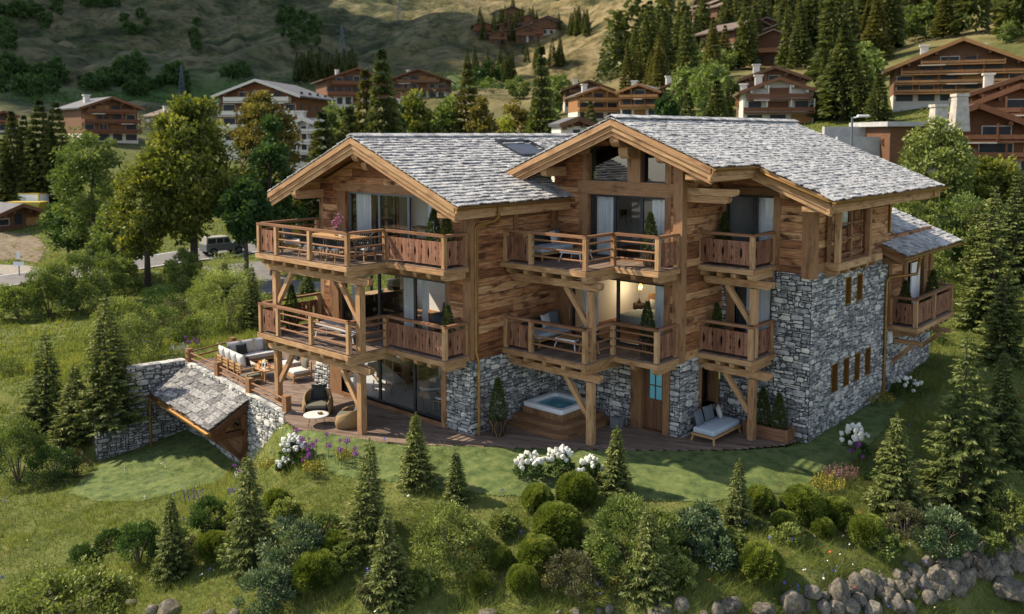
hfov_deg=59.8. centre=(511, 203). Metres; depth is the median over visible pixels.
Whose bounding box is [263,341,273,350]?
cushion
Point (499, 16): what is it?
spruce
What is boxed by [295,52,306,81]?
spruce
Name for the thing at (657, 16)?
spruce
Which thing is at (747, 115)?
window
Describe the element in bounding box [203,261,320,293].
driveway
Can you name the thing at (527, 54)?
spruce
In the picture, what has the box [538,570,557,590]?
flower clump
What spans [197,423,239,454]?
plank door
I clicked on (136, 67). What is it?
tree
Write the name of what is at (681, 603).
boulder
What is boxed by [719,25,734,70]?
larch
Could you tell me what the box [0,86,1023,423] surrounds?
field grass
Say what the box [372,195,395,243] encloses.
ladder shelf
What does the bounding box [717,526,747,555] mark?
shrub
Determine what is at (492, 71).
spruce
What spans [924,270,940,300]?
potted conifer
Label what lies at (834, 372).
slit window
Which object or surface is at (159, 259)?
road
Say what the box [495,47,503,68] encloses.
spruce
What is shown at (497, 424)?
potted conifer
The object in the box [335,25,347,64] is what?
pylon
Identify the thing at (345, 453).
flower clump
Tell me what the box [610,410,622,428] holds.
square pot
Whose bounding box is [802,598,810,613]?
boulder
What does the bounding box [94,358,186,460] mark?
stepped wall
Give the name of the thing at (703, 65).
tree
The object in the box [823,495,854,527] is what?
pine ball
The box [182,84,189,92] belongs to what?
tree
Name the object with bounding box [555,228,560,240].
cushion
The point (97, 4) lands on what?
tree
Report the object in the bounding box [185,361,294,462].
retaining wall
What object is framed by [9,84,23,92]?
tree
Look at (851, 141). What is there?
street lamp
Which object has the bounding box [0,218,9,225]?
window
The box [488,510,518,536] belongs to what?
shrub
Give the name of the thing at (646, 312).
potted conifer
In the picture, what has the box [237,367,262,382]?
garden armchair
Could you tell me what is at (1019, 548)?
boulder
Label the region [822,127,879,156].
concrete wall
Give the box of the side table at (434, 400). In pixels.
[431,398,440,411]
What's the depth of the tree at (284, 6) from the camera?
824.87 m
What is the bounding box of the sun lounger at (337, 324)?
[315,320,366,343]
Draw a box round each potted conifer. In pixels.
[284,284,299,329]
[425,208,440,264]
[438,218,455,266]
[441,304,456,356]
[488,377,508,437]
[638,300,655,354]
[641,211,657,266]
[709,303,723,346]
[716,211,732,256]
[897,280,912,323]
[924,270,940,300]
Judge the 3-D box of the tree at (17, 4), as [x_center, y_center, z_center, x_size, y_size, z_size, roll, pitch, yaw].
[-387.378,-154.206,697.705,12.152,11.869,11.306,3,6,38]
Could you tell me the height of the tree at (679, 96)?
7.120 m
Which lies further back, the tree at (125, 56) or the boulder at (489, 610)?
the tree at (125, 56)
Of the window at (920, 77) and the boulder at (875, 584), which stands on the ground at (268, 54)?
the boulder at (875, 584)
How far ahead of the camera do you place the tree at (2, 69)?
346.05 m
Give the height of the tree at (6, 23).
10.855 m
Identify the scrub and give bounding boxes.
[0,0,691,103]
[137,66,657,140]
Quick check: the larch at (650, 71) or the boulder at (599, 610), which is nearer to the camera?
the boulder at (599, 610)
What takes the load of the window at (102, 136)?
in the village chalet at (112, 117)
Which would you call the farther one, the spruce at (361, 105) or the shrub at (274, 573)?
the spruce at (361, 105)
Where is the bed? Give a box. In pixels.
[620,293,654,327]
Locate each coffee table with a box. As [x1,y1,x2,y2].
[554,335,579,350]
[558,248,592,262]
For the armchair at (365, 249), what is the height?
0.813 m
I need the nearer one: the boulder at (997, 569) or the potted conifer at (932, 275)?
the boulder at (997, 569)
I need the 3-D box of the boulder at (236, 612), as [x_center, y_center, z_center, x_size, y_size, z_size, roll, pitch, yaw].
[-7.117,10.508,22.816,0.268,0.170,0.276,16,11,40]
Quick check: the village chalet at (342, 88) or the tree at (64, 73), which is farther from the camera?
the tree at (64, 73)
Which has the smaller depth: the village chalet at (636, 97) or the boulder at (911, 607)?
the boulder at (911, 607)
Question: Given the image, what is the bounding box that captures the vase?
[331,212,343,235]
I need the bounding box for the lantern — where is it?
[262,359,267,368]
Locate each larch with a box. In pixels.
[619,44,632,89]
[632,42,645,83]
[641,49,659,84]
[647,34,671,87]
[647,53,659,85]
[651,32,669,81]
[701,20,722,67]
[705,17,717,49]
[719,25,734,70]
[855,0,878,42]
[856,7,877,49]
[911,0,922,8]
[926,0,963,37]
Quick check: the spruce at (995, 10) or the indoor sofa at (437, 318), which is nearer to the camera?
the indoor sofa at (437, 318)
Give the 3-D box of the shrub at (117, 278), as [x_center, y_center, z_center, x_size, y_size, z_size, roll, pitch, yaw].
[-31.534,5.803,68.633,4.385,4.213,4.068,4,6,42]
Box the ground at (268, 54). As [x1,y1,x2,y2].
[0,0,1023,613]
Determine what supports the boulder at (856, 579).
on the ground at (268, 54)
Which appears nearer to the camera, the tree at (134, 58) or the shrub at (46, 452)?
the shrub at (46, 452)
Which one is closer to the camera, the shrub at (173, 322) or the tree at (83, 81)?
the shrub at (173, 322)
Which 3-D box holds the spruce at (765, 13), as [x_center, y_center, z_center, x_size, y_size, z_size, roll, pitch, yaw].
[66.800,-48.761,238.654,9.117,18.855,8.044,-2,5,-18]
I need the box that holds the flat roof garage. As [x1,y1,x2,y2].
[849,121,927,171]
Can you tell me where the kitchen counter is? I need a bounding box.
[351,288,403,317]
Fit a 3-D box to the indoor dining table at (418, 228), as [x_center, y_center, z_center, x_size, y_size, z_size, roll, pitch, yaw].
[-3.051,1.297,32.789,2.200,0.770,1.000,4,6,42]
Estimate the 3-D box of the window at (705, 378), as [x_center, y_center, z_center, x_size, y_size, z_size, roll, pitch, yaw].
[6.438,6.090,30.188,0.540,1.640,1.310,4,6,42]
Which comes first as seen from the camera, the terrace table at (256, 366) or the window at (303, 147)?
the terrace table at (256, 366)
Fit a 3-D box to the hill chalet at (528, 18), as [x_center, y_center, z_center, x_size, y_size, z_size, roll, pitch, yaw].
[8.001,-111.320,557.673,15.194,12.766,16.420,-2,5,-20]
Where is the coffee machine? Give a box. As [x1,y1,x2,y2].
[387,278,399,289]
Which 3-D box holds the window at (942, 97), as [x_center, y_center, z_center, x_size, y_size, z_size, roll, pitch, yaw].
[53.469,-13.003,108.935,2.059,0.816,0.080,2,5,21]
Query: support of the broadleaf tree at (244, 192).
on the ground at (268, 54)
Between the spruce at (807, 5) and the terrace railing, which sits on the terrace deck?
the terrace railing
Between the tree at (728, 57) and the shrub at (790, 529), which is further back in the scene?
the tree at (728, 57)
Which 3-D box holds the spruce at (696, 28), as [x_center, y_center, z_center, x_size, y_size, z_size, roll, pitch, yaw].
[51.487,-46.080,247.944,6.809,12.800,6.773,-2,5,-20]
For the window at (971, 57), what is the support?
in the village chalet at (926, 77)
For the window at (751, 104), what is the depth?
115.27 m
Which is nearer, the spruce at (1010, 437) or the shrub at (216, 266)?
the spruce at (1010, 437)
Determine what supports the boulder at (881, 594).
on the ground at (268, 54)
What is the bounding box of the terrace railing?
[185,337,291,413]
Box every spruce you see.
[0,111,25,200]
[0,139,16,199]
[3,330,71,449]
[4,115,38,198]
[9,99,64,200]
[23,144,47,192]
[37,102,85,202]
[46,363,94,448]
[68,291,154,436]
[145,494,197,588]
[207,261,237,306]
[216,452,279,579]
[232,264,261,332]
[292,53,302,80]
[292,111,355,247]
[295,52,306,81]
[296,276,315,295]
[302,52,308,78]
[305,50,315,80]
[307,49,318,80]
[315,47,324,76]
[315,53,321,78]
[319,106,372,234]
[320,53,329,79]
[323,53,332,77]
[328,55,335,76]
[332,49,340,74]
[336,53,343,69]
[338,437,393,561]
[339,48,346,72]
[344,51,352,71]
[347,48,355,70]
[348,69,392,199]
[352,54,357,68]
[353,48,406,229]
[355,509,414,613]
[393,413,439,492]
[442,449,475,506]
[446,62,479,132]
[460,48,471,78]
[471,46,478,66]
[476,7,481,22]
[477,16,487,39]
[489,63,496,83]
[490,12,497,32]
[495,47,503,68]
[497,9,502,27]
[498,8,504,23]
[500,56,508,80]
[501,52,511,82]
[507,53,513,78]
[508,16,515,39]
[509,52,517,76]
[523,44,531,62]
[523,45,557,178]
[532,40,543,68]
[546,38,557,66]
[555,40,566,65]
[556,14,561,29]
[556,36,565,63]
[566,17,571,34]
[568,14,573,33]
[569,8,576,31]
[572,10,580,34]
[575,6,581,26]
[575,14,581,33]
[580,10,585,33]
[582,15,590,35]
[584,100,596,121]
[585,15,591,32]
[595,425,638,497]
[618,508,678,610]
[621,34,630,70]
[623,19,644,73]
[632,0,657,77]
[634,4,650,52]
[643,24,650,70]
[655,5,663,31]
[659,11,671,50]
[659,12,677,73]
[665,15,673,51]
[666,0,692,65]
[671,5,699,75]
[677,5,694,66]
[679,93,695,115]
[692,15,702,45]
[693,0,707,28]
[694,0,711,39]
[701,80,728,116]
[717,0,732,24]
[719,459,757,531]
[721,0,736,24]
[722,94,735,116]
[732,0,742,21]
[732,0,761,68]
[742,5,763,62]
[751,0,761,18]
[754,0,771,22]
[759,0,773,17]
[772,0,790,22]
[774,0,795,23]
[774,0,800,68]
[774,9,787,32]
[786,5,814,68]
[787,0,823,62]
[793,0,802,21]
[799,1,826,64]
[803,0,859,83]
[806,49,839,119]
[814,24,867,120]
[818,0,825,14]
[822,0,838,55]
[833,0,861,61]
[842,54,876,120]
[854,0,870,23]
[859,0,895,57]
[859,412,932,527]
[862,70,895,121]
[866,0,907,48]
[880,0,904,16]
[914,331,1023,531]
[917,0,952,29]
[942,0,994,30]
[947,187,1023,334]
[954,205,988,269]
[969,351,1023,476]
[970,262,1023,367]
[982,166,1023,292]
[989,0,1023,34]
[990,0,1014,18]
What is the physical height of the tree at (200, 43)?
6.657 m
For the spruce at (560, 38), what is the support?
on the ground at (268, 54)
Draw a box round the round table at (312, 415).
[303,410,328,426]
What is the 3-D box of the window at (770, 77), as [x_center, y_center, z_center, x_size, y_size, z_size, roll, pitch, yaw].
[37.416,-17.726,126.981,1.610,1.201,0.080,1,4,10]
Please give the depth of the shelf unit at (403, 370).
35.05 m
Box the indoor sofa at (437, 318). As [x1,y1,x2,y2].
[431,302,444,323]
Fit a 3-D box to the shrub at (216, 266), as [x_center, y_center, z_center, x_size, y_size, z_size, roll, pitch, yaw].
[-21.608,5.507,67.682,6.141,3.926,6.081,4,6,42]
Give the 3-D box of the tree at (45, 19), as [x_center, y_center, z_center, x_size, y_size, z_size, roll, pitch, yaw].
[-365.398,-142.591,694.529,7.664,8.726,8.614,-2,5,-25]
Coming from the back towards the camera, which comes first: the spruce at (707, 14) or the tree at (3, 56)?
the tree at (3, 56)
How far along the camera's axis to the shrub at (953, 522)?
23.01 m
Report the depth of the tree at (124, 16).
721.55 m
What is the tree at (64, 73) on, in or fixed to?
on the ground at (268, 54)
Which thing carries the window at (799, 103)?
in the village chalet at (780, 98)
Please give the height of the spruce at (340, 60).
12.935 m
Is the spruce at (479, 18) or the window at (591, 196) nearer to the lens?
the window at (591, 196)
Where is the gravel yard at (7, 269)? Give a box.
[0,265,41,273]
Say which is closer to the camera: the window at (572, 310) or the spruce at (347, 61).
the window at (572, 310)
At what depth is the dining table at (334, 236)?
30.58 m
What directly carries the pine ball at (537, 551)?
on the ground at (268, 54)
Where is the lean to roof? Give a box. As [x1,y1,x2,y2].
[146,367,248,465]
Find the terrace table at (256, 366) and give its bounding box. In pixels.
[247,363,273,381]
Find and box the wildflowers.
[1,281,1023,611]
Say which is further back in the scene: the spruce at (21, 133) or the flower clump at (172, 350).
the spruce at (21, 133)
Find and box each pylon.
[176,65,186,96]
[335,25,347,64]
[396,0,403,24]
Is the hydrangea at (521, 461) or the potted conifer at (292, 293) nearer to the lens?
the hydrangea at (521, 461)
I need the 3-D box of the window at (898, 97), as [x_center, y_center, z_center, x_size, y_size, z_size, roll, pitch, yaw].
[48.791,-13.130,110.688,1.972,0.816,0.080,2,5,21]
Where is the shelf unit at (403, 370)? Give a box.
[376,357,438,385]
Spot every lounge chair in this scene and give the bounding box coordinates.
[281,229,302,252]
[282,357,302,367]
[285,358,311,383]
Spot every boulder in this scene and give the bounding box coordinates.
[125,599,136,606]
[145,604,157,613]
[157,598,180,613]
[203,608,215,613]
[228,608,239,613]
[478,608,497,613]
[569,607,581,613]
[595,607,602,613]
[605,603,614,613]
[647,599,672,613]
[674,596,689,612]
[698,610,708,613]
[711,601,723,613]
[720,596,741,613]
[751,602,775,613]
[780,589,804,613]
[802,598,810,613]
[803,584,821,599]
[816,599,830,613]
[822,591,829,599]
[828,599,844,613]
[830,577,850,603]
[844,597,860,613]
[847,580,856,592]
[848,572,864,589]
[852,591,866,606]
[860,568,877,580]
[864,579,874,593]
[864,600,881,613]
[865,590,874,600]
[871,579,878,590]
[874,591,885,598]
[876,585,883,591]
[882,596,888,606]
[884,586,896,600]
[887,578,894,588]
[889,592,906,612]
[892,568,904,579]
[894,580,903,592]
[898,579,905,587]
[899,582,910,598]
[901,560,908,565]
[904,571,910,579]
[904,587,910,599]
[904,600,915,613]
[906,563,923,577]
[906,575,919,587]
[909,584,915,590]
[910,591,917,599]
[919,575,929,590]
[920,588,937,605]
[921,555,932,566]
[927,564,944,582]
[928,580,933,589]
[932,581,939,591]
[934,557,948,567]
[935,584,951,601]
[942,568,960,589]
[949,558,964,572]
[951,582,959,591]
[952,583,967,597]
[959,551,972,565]
[960,568,976,589]
[963,558,969,567]
[972,554,991,572]
[974,541,989,556]
[976,570,982,578]
[981,571,992,581]
[989,565,995,580]
[990,537,1014,554]
[991,564,999,576]
[992,576,1023,602]
[993,550,1009,567]
[1000,567,1012,576]
[1008,535,1023,555]
[1010,558,1017,572]
[1012,553,1019,560]
[1016,556,1023,573]
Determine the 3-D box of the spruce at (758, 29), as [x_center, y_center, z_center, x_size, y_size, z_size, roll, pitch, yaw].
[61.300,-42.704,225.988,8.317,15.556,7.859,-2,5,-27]
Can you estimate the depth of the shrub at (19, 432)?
34.52 m
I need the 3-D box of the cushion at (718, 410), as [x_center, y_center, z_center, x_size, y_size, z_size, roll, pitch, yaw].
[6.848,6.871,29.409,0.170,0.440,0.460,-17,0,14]
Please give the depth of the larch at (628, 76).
197.58 m
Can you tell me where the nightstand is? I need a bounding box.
[633,302,644,309]
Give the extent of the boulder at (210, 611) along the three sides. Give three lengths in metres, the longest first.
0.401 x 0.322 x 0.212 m
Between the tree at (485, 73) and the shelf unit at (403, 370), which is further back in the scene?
the tree at (485, 73)
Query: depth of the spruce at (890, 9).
221.10 m
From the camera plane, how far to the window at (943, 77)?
108.74 m
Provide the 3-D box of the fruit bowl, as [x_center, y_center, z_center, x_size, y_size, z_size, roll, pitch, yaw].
[-10.157,6.484,36.287,0.440,0.213,0.433,4,6,42]
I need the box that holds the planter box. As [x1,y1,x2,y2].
[742,420,794,443]
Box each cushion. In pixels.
[236,343,247,353]
[243,354,250,365]
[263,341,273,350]
[282,228,292,239]
[301,358,309,368]
[311,384,326,399]
[441,302,444,315]
[540,313,550,327]
[547,310,559,323]
[549,230,557,243]
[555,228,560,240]
[693,408,703,426]
[702,404,714,421]
[716,403,721,418]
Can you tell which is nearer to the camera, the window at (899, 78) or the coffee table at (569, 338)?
the coffee table at (569, 338)
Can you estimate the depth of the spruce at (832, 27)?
173.62 m
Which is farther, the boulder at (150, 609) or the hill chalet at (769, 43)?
the hill chalet at (769, 43)
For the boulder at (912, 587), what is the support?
on the ground at (268, 54)
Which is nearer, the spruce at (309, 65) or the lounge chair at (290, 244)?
the lounge chair at (290, 244)
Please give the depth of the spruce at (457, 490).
24.66 m
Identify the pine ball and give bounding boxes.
[192,529,228,562]
[262,488,289,511]
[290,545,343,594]
[320,528,347,554]
[464,569,494,597]
[486,544,512,568]
[505,562,539,595]
[515,532,557,572]
[520,482,554,511]
[531,500,582,549]
[554,469,598,508]
[558,537,579,553]
[737,540,786,583]
[746,483,777,513]
[769,509,799,531]
[778,483,826,525]
[809,516,836,538]
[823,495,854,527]
[845,512,886,547]
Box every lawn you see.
[68,430,239,501]
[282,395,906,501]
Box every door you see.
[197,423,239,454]
[642,368,662,433]
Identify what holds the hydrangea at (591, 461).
on the lawn at (685, 476)
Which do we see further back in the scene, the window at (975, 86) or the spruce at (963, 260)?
the window at (975, 86)
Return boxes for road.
[0,240,256,285]
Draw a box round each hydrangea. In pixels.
[274,456,294,472]
[278,432,306,461]
[512,450,544,477]
[544,444,575,478]
[576,454,604,478]
[839,422,871,457]
[889,375,927,398]
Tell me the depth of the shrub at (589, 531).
22.59 m
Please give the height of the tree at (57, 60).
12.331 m
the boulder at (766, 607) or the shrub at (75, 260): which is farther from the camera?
the shrub at (75, 260)
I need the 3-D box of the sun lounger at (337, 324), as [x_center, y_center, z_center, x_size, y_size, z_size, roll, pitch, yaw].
[-5.976,4.457,30.960,1.775,0.565,0.660,2,5,28]
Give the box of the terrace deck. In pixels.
[197,352,802,450]
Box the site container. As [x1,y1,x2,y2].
[18,192,48,206]
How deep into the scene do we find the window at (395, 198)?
36.38 m
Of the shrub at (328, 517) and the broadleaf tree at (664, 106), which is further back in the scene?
the broadleaf tree at (664, 106)
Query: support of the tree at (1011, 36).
on the ground at (268, 54)
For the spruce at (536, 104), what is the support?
on the ground at (268, 54)
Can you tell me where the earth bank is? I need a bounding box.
[0,232,45,262]
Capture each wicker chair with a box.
[302,387,333,414]
[335,404,356,429]
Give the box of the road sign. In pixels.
[13,252,23,274]
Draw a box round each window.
[0,124,5,129]
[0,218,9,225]
[14,212,22,224]
[84,124,94,128]
[98,114,107,118]
[98,134,109,140]
[99,124,106,128]
[112,105,121,109]
[112,114,121,118]
[113,134,121,140]
[125,124,136,128]
[125,134,136,140]
[126,114,134,119]
[223,104,234,110]
[223,118,235,124]
[225,131,233,139]
[239,92,248,96]
[268,91,280,96]
[284,104,295,110]
[301,144,308,149]
[301,155,309,161]
[328,86,334,90]
[336,86,342,91]
[337,97,342,103]
[340,273,444,344]
[342,359,440,420]
[345,97,350,103]
[346,275,399,305]
[347,191,417,255]
[353,76,359,80]
[353,194,398,236]
[428,92,435,96]
[570,279,663,348]
[572,129,580,132]
[580,102,589,106]
[580,112,587,117]
[589,194,664,262]
[591,146,626,180]
[593,102,603,106]
[593,112,603,118]
[594,93,602,97]
[608,103,616,106]
[622,109,631,114]
[623,100,630,103]
[634,90,645,94]
[634,100,643,103]
[644,152,664,182]
[647,99,655,103]
[649,109,654,114]
[701,369,718,409]
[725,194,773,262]
[734,278,772,344]
[746,114,762,117]
[748,101,761,107]
[768,75,779,79]
[769,114,785,118]
[794,100,808,106]
[830,362,837,393]
[842,210,853,228]
[842,356,849,387]
[844,276,851,305]
[853,352,859,381]
[856,273,862,301]
[864,346,870,376]
[895,95,912,100]
[896,76,912,80]
[896,85,912,89]
[907,260,920,302]
[918,94,934,100]
[919,76,934,79]
[919,85,934,89]
[920,66,934,70]
[939,94,950,100]
[940,56,959,62]
[941,75,957,79]
[942,65,957,69]
[942,85,955,88]
[963,65,982,69]
[965,84,978,88]
[966,55,979,59]
[978,143,1013,151]
[981,125,1011,134]
[987,64,1003,68]
[994,74,1002,78]
[1005,99,1023,107]
[1009,73,1023,77]
[1020,161,1023,170]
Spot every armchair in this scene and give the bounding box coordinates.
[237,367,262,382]
[298,233,319,257]
[313,236,333,259]
[325,238,343,261]
[335,230,354,254]
[354,233,375,254]
[354,236,375,261]
[579,330,599,353]
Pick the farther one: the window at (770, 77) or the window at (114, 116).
the window at (114, 116)
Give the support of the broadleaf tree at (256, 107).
on the ground at (268, 54)
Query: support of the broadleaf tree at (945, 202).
on the ground at (268, 54)
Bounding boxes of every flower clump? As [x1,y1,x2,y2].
[169,342,188,354]
[183,488,203,504]
[227,485,241,494]
[234,463,256,480]
[254,456,276,471]
[302,455,325,478]
[332,447,354,465]
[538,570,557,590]
[812,470,845,495]
[823,461,859,484]
[868,388,896,406]
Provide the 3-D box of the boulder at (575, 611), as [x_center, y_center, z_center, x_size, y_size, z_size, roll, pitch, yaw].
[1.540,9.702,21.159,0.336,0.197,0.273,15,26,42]
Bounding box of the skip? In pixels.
[9,201,47,208]
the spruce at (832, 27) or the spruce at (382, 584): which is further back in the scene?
the spruce at (832, 27)
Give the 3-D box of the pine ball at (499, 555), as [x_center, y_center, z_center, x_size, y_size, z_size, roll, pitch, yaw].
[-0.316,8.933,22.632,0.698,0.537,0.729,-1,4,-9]
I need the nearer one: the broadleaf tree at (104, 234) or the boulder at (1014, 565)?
the boulder at (1014, 565)
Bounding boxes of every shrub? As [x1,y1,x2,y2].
[0,281,48,320]
[0,354,24,375]
[0,415,52,482]
[0,553,139,613]
[16,260,85,316]
[19,444,81,486]
[43,249,112,311]
[55,447,93,477]
[66,540,102,566]
[76,252,129,302]
[79,294,164,368]
[92,527,123,553]
[106,254,144,292]
[111,518,162,573]
[120,304,191,355]
[135,282,194,319]
[154,297,201,335]
[159,246,204,291]
[172,312,227,342]
[180,494,229,536]
[183,535,197,559]
[184,266,266,331]
[185,251,267,299]
[214,539,243,564]
[217,492,253,525]
[232,558,302,613]
[255,513,328,568]
[269,496,299,521]
[298,509,345,549]
[330,536,367,570]
[355,575,388,605]
[403,564,438,597]
[407,500,495,580]
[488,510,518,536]
[540,547,604,602]
[581,491,677,581]
[581,527,613,554]
[649,507,691,556]
[664,552,699,589]
[675,498,725,550]
[692,535,739,574]
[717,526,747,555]
[766,521,805,546]
[860,528,905,561]
[864,460,896,481]
[884,500,927,539]
[895,200,954,275]
[909,502,981,559]
[929,324,949,345]
[933,189,1000,257]
[933,250,964,308]
[975,526,1014,557]
[977,486,1023,545]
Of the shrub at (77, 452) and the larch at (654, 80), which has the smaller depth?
the shrub at (77, 452)
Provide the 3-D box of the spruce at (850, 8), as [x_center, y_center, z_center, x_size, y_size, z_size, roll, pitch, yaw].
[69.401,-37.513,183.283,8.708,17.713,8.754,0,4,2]
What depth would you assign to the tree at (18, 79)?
319.12 m
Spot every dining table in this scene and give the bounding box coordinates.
[312,232,367,252]
[399,225,427,238]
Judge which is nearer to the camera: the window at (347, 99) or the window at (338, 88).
the window at (338, 88)
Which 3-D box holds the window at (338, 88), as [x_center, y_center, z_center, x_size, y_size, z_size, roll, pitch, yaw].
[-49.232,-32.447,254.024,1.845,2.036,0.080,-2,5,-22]
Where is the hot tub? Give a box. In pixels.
[507,391,609,439]
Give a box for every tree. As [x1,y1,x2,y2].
[0,2,7,11]
[0,15,13,26]
[0,19,13,32]
[0,19,14,33]
[0,28,11,42]
[0,31,19,49]
[0,49,20,76]
[0,54,21,70]
[0,62,13,74]
[0,66,7,79]
[0,79,8,91]
[1,52,21,71]
[5,3,17,15]
[6,6,15,16]
[7,27,18,37]
[7,61,23,73]
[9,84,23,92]
[10,0,23,11]
[10,72,36,95]
[11,7,22,16]
[15,0,27,11]
[17,55,30,74]
[19,11,27,17]
[20,64,39,75]
[22,4,29,14]
[25,73,51,90]
[26,77,49,98]
[27,6,39,18]
[34,3,45,10]
[34,61,50,77]
[34,81,50,93]
[35,11,50,19]
[35,76,46,94]
[36,199,95,253]
[39,15,48,23]
[43,12,53,23]
[45,60,55,70]
[46,68,57,78]
[46,125,132,276]
[47,0,61,10]
[47,56,66,76]
[48,76,62,93]
[53,64,71,83]
[54,7,63,14]
[77,76,96,88]
[82,0,95,7]
[83,72,92,84]
[83,197,158,281]
[91,74,109,92]
[92,70,110,84]
[94,0,102,6]
[97,73,110,89]
[99,65,107,72]
[100,146,187,288]
[103,0,113,7]
[107,66,115,80]
[107,72,121,85]
[108,58,120,70]
[113,0,120,6]
[113,58,138,81]
[114,54,129,66]
[114,66,131,82]
[118,12,129,20]
[121,19,133,33]
[121,71,143,96]
[128,23,137,34]
[129,52,151,73]
[129,63,146,74]
[130,50,147,67]
[134,82,150,96]
[135,7,147,18]
[136,26,144,33]
[138,90,246,285]
[143,16,152,24]
[146,77,157,89]
[156,73,164,85]
[160,62,171,75]
[163,63,179,83]
[166,59,189,83]
[172,70,191,87]
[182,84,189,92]
[187,26,200,37]
[190,37,199,46]
[192,16,201,27]
[193,39,203,50]
[212,174,274,280]
[220,65,235,78]
[225,61,242,78]
[229,89,303,250]
[237,60,246,74]
[241,63,254,77]
[242,112,308,275]
[275,13,286,23]
[276,25,286,35]
[277,3,289,13]
[286,14,293,22]
[286,28,292,36]
[288,8,296,14]
[288,35,299,47]
[293,14,302,20]
[297,8,308,20]
[302,20,315,32]
[302,36,309,43]
[305,24,315,35]
[307,13,316,20]
[309,35,320,44]
[310,20,320,32]
[316,99,361,155]
[379,103,408,200]
[400,88,442,132]
[431,93,467,132]
[465,95,502,132]
[470,67,488,79]
[471,64,487,81]
[476,78,484,84]
[479,76,499,88]
[480,59,496,74]
[482,59,499,74]
[491,69,501,80]
[495,98,528,132]
[496,114,514,132]
[504,79,511,89]
[506,75,531,98]
[526,116,542,132]
[534,86,563,111]
[542,107,560,130]
[550,73,570,94]
[653,91,681,115]
[666,66,708,108]
[672,64,707,79]
[688,62,742,116]
[689,47,723,66]
[696,39,706,51]
[698,58,722,75]
[704,64,727,89]
[714,48,738,70]
[717,40,737,69]
[833,41,888,87]
[892,164,926,217]
[897,114,979,212]
[903,4,932,39]
[910,1,948,39]
[929,192,992,233]
[950,232,995,260]
[951,153,1023,206]
[986,202,1023,227]
[988,0,998,20]
[995,19,1023,41]
[1005,0,1023,33]
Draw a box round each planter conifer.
[756,386,770,425]
[770,392,787,428]
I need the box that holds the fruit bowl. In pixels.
[257,360,267,365]
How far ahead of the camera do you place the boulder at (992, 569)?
23.04 m
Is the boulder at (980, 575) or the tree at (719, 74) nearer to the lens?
the boulder at (980, 575)
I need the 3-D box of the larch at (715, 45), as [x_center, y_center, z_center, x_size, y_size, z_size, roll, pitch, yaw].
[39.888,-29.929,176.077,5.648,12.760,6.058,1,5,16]
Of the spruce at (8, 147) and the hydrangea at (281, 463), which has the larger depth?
the spruce at (8, 147)
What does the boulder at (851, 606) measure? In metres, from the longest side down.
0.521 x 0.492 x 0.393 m
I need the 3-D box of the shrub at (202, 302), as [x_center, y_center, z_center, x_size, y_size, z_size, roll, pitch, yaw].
[-16.500,5.647,52.133,5.110,3.967,5.240,-1,5,-14]
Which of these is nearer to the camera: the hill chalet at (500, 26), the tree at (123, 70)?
the tree at (123, 70)
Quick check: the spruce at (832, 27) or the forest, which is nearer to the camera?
the spruce at (832, 27)
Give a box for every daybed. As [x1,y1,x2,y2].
[524,317,571,347]
[525,235,574,261]
[690,409,740,445]
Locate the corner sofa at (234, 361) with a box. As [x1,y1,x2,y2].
[215,338,274,375]
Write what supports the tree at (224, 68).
on the ground at (268, 54)
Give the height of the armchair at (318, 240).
0.813 m
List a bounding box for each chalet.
[0,111,19,131]
[0,202,43,231]
[55,94,144,143]
[140,106,206,121]
[210,79,336,159]
[255,114,964,445]
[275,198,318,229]
[287,111,329,169]
[310,67,386,107]
[391,68,455,103]
[471,22,493,35]
[487,30,508,47]
[496,20,523,30]
[498,6,524,16]
[504,26,513,39]
[513,25,537,43]
[515,14,538,24]
[519,23,545,40]
[531,17,558,35]
[536,17,560,30]
[548,116,597,181]
[559,79,615,113]
[564,84,620,120]
[615,80,662,114]
[656,76,692,105]
[690,0,719,20]
[692,2,726,25]
[695,19,772,50]
[733,75,820,123]
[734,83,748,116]
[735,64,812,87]
[745,29,789,66]
[762,17,788,24]
[762,23,795,32]
[879,94,1023,180]
[881,37,1023,111]
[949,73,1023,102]
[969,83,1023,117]
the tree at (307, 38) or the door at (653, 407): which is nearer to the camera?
the door at (653, 407)
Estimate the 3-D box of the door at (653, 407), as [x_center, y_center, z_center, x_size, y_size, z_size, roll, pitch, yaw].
[4.684,6.411,29.370,0.840,2.250,0.210,4,6,42]
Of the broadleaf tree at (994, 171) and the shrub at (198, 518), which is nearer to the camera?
the shrub at (198, 518)
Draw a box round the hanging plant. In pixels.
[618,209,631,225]
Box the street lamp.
[850,115,869,145]
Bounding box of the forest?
[594,0,775,81]
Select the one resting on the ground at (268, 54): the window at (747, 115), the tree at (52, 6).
the tree at (52, 6)
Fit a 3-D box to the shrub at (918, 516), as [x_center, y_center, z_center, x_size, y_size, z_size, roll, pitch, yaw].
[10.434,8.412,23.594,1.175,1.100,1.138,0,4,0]
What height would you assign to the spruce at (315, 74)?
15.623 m
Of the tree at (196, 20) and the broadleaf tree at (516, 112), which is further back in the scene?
the tree at (196, 20)
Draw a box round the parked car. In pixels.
[199,235,243,255]

